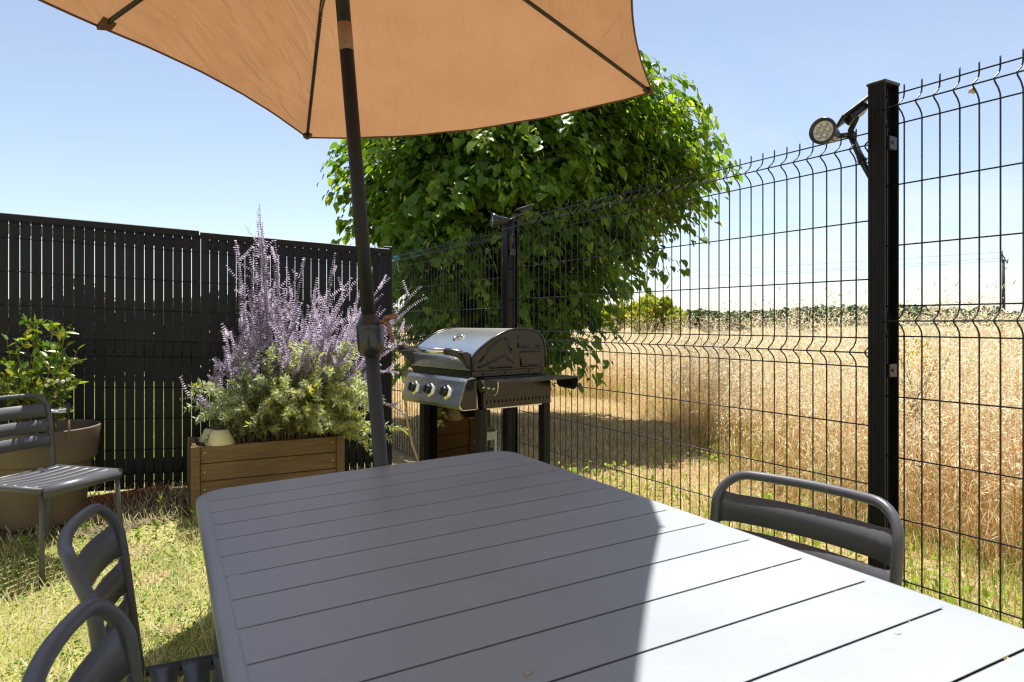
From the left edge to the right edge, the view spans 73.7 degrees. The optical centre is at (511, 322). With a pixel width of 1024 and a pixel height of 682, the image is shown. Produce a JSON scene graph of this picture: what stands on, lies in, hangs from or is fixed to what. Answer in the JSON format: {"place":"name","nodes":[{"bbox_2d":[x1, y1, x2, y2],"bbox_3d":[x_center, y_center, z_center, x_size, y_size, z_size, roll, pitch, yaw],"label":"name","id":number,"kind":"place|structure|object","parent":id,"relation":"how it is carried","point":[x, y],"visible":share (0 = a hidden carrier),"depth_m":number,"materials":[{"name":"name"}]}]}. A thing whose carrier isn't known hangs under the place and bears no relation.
{"place":"outdoors","nodes":[
{"label":"outdoors","id":0,"kind":"place"},
{"bbox_2d":[0,486,190,539],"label":"gravel bed","id":1,"kind":"object","parent":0,"point":[111,505],"visible":0.12,"depth_m":4.06,"materials":[{"name":"gravel"}]},
{"bbox_2d":[0,419,101,531],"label":"plant pot","id":2,"kind":"object","parent":1,"relation":"on","point":[20,511],"visible":0.61,"depth_m":3.69,"materials":[{"name":"ceramic"}]},
{"bbox_2d":[0,313,88,433],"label":"citrus shrub","id":3,"kind":"object","parent":2,"relation":"on","point":[23,378],"visible":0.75,"depth_m":3.76,"materials":[{"name":"green plant"}]},
{"bbox_2d":[39,377,71,441],"bbox_3d":[-2.490,0.470,3.700,0.192,0.349,0.112,0,0,0],"label":"firefly light","id":4,"kind":"object","parent":2,"relation":"in","point":[66,410],"visible":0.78,"depth_m":3.69,"materials":[{"name":"brown metal"}]},
{"bbox_2d":[80,521,88,532],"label":"weed","id":5,"kind":"object","parent":1,"relation":"on","point":[85,525],"visible":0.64,"depth_m":3.73,"materials":[{"name":"green plant"}]},
{"bbox_2d":[86,485,167,505],"bbox_3d":[-2.466,1.085,4.248,0.110,0.062,0.585,0,0,44],"label":"edging board","id":6,"kind":"object","parent":1,"relation":"on","point":[102,498],"visible":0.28,"depth_m":4.24,"materials":[{"name":"brown wood"}]},
{"bbox_2d":[157,491,164,512],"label":"weed","id":7,"kind":"object","parent":1,"relation":"on","point":[159,501],"visible":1,"depth_m":4.01,"materials":[{"name":"green plant"}]},
{"bbox_2d":[0,213,391,491],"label":"slatted fence","id":8,"kind":"object","parent":1,"relation":"on","point":[118,347],"visible":0.57,"depth_m":4.42,"materials":[{"name":"metal"}]},
{"bbox_2d":[187,432,344,517],"bbox_3d":[-1.582,0.945,4.399,0.905,0.425,0.410,0,0,-28],"label":"wooden planter","id":9,"kind":"object","parent":1,"relation":"on","point":[211,468],"visible":0.77,"depth_m":4.21,"materials":[{"name":"brown wood"}]},
{"bbox_2d":[198,427,214,442],"bbox_3d":[-1.884,0.720,4.292,0.162,0.125,0.162,0,0,0],"label":"solar lamp","id":10,"kind":"object","parent":9,"relation":"on","point":[207,430],"visible":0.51,"depth_m":4.24,"materials":[{"name":"beige plastic"}]},
{"bbox_2d":[204,428,235,445],"bbox_3d":[-1.779,0.714,4.163,0.180,0.138,0.180,0,0,0],"label":"solar lamp","id":11,"kind":"object","parent":9,"relation":"on","point":[220,437],"visible":0.96,"depth_m":4.11,"materials":[{"name":"beige plastic"}]},
{"bbox_2d":[179,203,426,454],"bbox_3d":[-1.293,0.030,4.354,1.495,1.565,0.954,0,0,0],"label":"russian sage","id":12,"kind":"object","parent":9,"relation":"in","point":[291,398],"visible":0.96,"depth_m":4.26,"materials":[{"name":"purple plant"}]},
{"bbox_2d":[8,368,364,480],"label":"neighbour lawn","id":13,"kind":"structure","parent":0,"point":[144,415],"depth_m":9.14,"materials":[{"name":"plant"}]},
{"bbox_2d":[8,283,400,379],"bbox_3d":[-12.289,0.169,14.485,19.738,2.245,1.340,0,0,-3],"label":"neighbour hedge","id":14,"kind":"object","parent":13,"relation":"on","point":[399,320],"visible":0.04,"depth_m":14.42,"materials":[{"name":"green plant"}]},
{"bbox_2d":[0,459,395,681],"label":"lawn","id":15,"kind":"structure","parent":0,"point":[13,647],"depth_m":2.90,"materials":[{"name":"plant"}]},
{"bbox_2d":[19,535,28,552],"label":"weed","id":16,"kind":"object","parent":15,"relation":"on","point":[22,538],"visible":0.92,"depth_m":3.46,"materials":[{"name":"green plant"}]},
{"bbox_2d":[0,393,122,588],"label":"garden chair","id":17,"kind":"object","parent":15,"relation":"on","point":[51,481],"visible":0.97,"depth_m":3.44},
{"bbox_2d":[21,598,143,681],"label":"garden chair","id":18,"kind":"object","parent":15,"relation":"on","point":[113,655],"visible":1,"depth_m":0.91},
{"bbox_2d":[151,515,160,537],"bbox_3d":[-1.955,1.125,3.754,0.054,0.130,0.052,0,0,-41],"label":"weed","id":19,"kind":"object","parent":15,"relation":"on","point":[157,526],"visible":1,"depth_m":3.75,"materials":[{"name":"green plant"}]},
{"bbox_2d":[57,503,264,681],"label":"garden chair","id":20,"kind":"object","parent":15,"relation":"on","point":[100,552],"visible":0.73,"depth_m":1.41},
{"bbox_2d":[38,0,653,466],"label":"parasol","id":21,"kind":"object","parent":15,"relation":"on","point":[352,72],"visible":0.91,"depth_m":2.99,"materials":[{"name":"fabric"},{"name":"metal"}]},
{"bbox_2d":[396,327,577,463],"bbox_3d":[-0.198,0.613,3.744,0.668,1.173,0.931,0,0,-38],"label":"gas grill","id":22,"kind":"object","parent":15,"relation":"on","point":[460,382],"visible":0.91,"depth_m":3.57,"materials":[{"name":"metal"}]},
{"bbox_2d":[487,427,496,451],"bbox_3d":[-0.188,0.844,3.800,0.230,0.494,0.230,0,0,0],"label":"gas cylinder","id":23,"kind":"object","parent":22,"relation":"in","point":[491,433],"visible":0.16,"depth_m":3.76,"materials":[{"name":"silver metal"}]},
{"bbox_2d":[196,451,1023,681],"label":"garden table","id":24,"kind":"object","parent":15,"relation":"on","point":[499,566],"visible":1,"depth_m":1.11,"materials":[{"name":"paint"}]},
{"bbox_2d":[523,671,531,676],"bbox_3d":[0.019,0.445,0.870,0.010,0.003,0.017,-3,0,31],"label":"plant scrap","id":25,"kind":"object","parent":24,"relation":"on","point":[526,673],"visible":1,"depth_m":0.87,"materials":[{"name":"beige plant"}]},
{"bbox_2d":[710,470,904,591],"bbox_3d":[0.483,0.786,1.428,0.566,0.834,0.495,0,0,-37],"label":"garden chair","id":26,"kind":"object","parent":15,"relation":"on","point":[885,546],"visible":0.48,"depth_m":1.55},
{"bbox_2d":[0,0,1023,312],"label":"sky","id":27,"kind":"structure","parent":0,"point":[96,125],"materials":[{"name":"blue"}]},
{"bbox_2d":[113,326,1021,681],"bbox_3d":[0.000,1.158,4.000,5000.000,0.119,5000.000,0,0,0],"label":"ground","id":28,"kind":"structure","parent":0,"point":[399,456],"depth_m":5.79,"materials":[{"name":"soil"}]},
{"bbox_2d":[134,526,141,542],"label":"weed","id":29,"kind":"object","parent":28,"relation":"on","point":[137,537],"visible":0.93,"depth_m":3.67,"materials":[{"name":"green plant"}]},
{"bbox_2d":[191,506,198,537],"bbox_3d":[-1.719,1.093,3.728,0.069,0.202,0.046,0,0,36],"label":"weed","id":30,"kind":"object","parent":28,"relation":"on","point":[194,511],"visible":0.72,"depth_m":3.73,"materials":[{"name":"green plant"}]},
{"bbox_2d":[383,235,488,427],"bbox_3d":[-0.784,0.137,7.206,1.153,2.126,0.074,0,0,-22],"label":"corner fence panel","id":31,"kind":"object","parent":28,"relation":"on","point":[469,313],"visible":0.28,"depth_m":7.13,"materials":[{"name":"metal"}]},
{"bbox_2d":[8,298,1023,327],"bbox_3d":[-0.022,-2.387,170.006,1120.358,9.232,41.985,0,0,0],"label":"hedgerow","id":32,"kind":"object","parent":28,"relation":"on","point":[907,309],"visible":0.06,"depth_m":153.36,"materials":[{"name":"green plant"}]},
{"bbox_2d":[316,50,742,395],"bbox_3d":[0.167,-1.074,8.173,4.845,4.657,3.763,0,0,0],"label":"linden tree","id":33,"kind":"object","parent":28,"relation":"on","point":[452,187],"visible":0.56,"depth_m":7.14,"materials":[{"name":"green plant"}]},
{"bbox_2d":[600,300,629,334],"bbox_3d":[3.693,-0.217,27.173,2.100,1.448,1.899,0,0,0],"label":"broom bush","id":34,"kind":"object","parent":28,"relation":"on","point":[605,312],"visible":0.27,"depth_m":26.68,"materials":[{"name":"green plant"}]},
{"bbox_2d":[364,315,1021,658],"bbox_3d":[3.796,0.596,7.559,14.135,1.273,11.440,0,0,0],"label":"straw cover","id":35,"kind":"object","parent":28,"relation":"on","point":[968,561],"visible":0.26,"depth_m":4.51,"materials":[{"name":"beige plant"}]},
{"bbox_2d":[392,48,1023,628],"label":"wire fence","id":36,"kind":"object","parent":28,"relation":"on","point":[884,244],"visible":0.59,"depth_m":2.32,"materials":[{"name":"black metal"}]},
{"bbox_2d":[491,204,534,255],"bbox_3d":[0.004,-0.594,4.366,0.279,0.338,0.094,0,0,-3],"label":"solar spotlight","id":37,"kind":"object","parent":36,"relation":"attached to","point":[497,220],"visible":0.99,"depth_m":4.36,"materials":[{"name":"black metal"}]},
{"bbox_2d":[809,96,867,177],"bbox_3d":[1.152,-0.632,2.356,0.228,0.282,0.128,0,0,-24],"label":"solar spotlight","id":38,"kind":"object","parent":36,"relation":"attached to","point":[823,130],"visible":0.99,"depth_m":2.34,"materials":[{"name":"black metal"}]},
{"bbox_2d":[968,87,976,93],"bbox_3d":[1.376,-0.693,2.040,0.022,0.020,0.012,0,0,0],"label":"snail","id":39,"kind":"object","parent":36,"relation":"attached to","point":[971,90],"visible":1,"depth_m":2.04},
{"bbox_2d":[393,287,1023,574],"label":"dry grass","id":40,"kind":"structure","parent":28,"relation":"on","point":[643,379],"depth_m":4.97,"materials":[{"name":"plant"}]},
{"bbox_2d":[625,292,687,336],"bbox_3d":[5.369,-0.291,25.982,2.374,1.793,2.695,0,0,0],"label":"broom bush","id":41,"kind":"object","parent":40,"relation":"on","point":[659,307],"visible":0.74,"depth_m":25.20,"materials":[{"name":"green plant"}]},
{"bbox_2d":[685,308,722,333],"bbox_3d":[9.554,-0.054,34.026,1.914,1.407,2.040,0,0,0],"label":"dark shrub","id":42,"kind":"object","parent":40,"relation":"on","point":[696,312],"visible":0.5,"depth_m":33.44,"materials":[{"name":"green plant"}]},
{"bbox_2d":[392,277,1023,506],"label":"wild oat heads","id":43,"kind":"object","parent":40,"relation":"attached to","point":[974,333],"visible":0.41,"depth_m":5.47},
{"bbox_2d":[720,313,754,333],"bbox_3d":[12.428,0.062,37.956,1.894,1.253,2.131,0,0,36],"label":"dark shrub","id":44,"kind":"object","parent":40,"relation":"on","point":[735,317],"visible":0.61,"depth_m":37.30,"materials":[{"name":"green plant"}]},
{"bbox_2d":[743,309,771,328],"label":"tree","id":45,"kind":"object","parent":28,"relation":"on","point":[746,315],"visible":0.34,"depth_m":118.37,"materials":[{"name":"green plant"}]},
{"bbox_2d":[771,309,798,329],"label":"tree","id":46,"kind":"object","parent":28,"relation":"on","point":[782,311],"visible":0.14,"depth_m":109.63,"materials":[{"name":"green plant"}]},
{"bbox_2d":[779,314,825,331],"bbox_3d":[16.921,0.131,40.054,2.567,1.215,2.441,0,0,0],"label":"dark shrub","id":47,"kind":"object","parent":28,"relation":"on","point":[804,321],"visible":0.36,"depth_m":39.32,"materials":[{"name":"green plant"}]},
{"bbox_2d":[638,250,1008,331],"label":"utility pole","id":48,"kind":"object","parent":28,"relation":"on","point":[1003,280],"visible":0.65,"depth_m":61.97,"materials":[{"name":"brown wood"}]},
{"bbox_2d":[900,316,918,328],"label":"tree","id":49,"kind":"object","parent":28,"relation":"on","point":[909,318],"visible":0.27,"depth_m":129.00,"materials":[{"name":"green plant"}]},
{"bbox_2d":[899,315,954,488],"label":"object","id":50,"kind":"object","parent":28,"relation":"on","point":[925,384],"visible":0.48,"depth_m":4.60,"materials":[{"name":"beige plant"}]}
]}

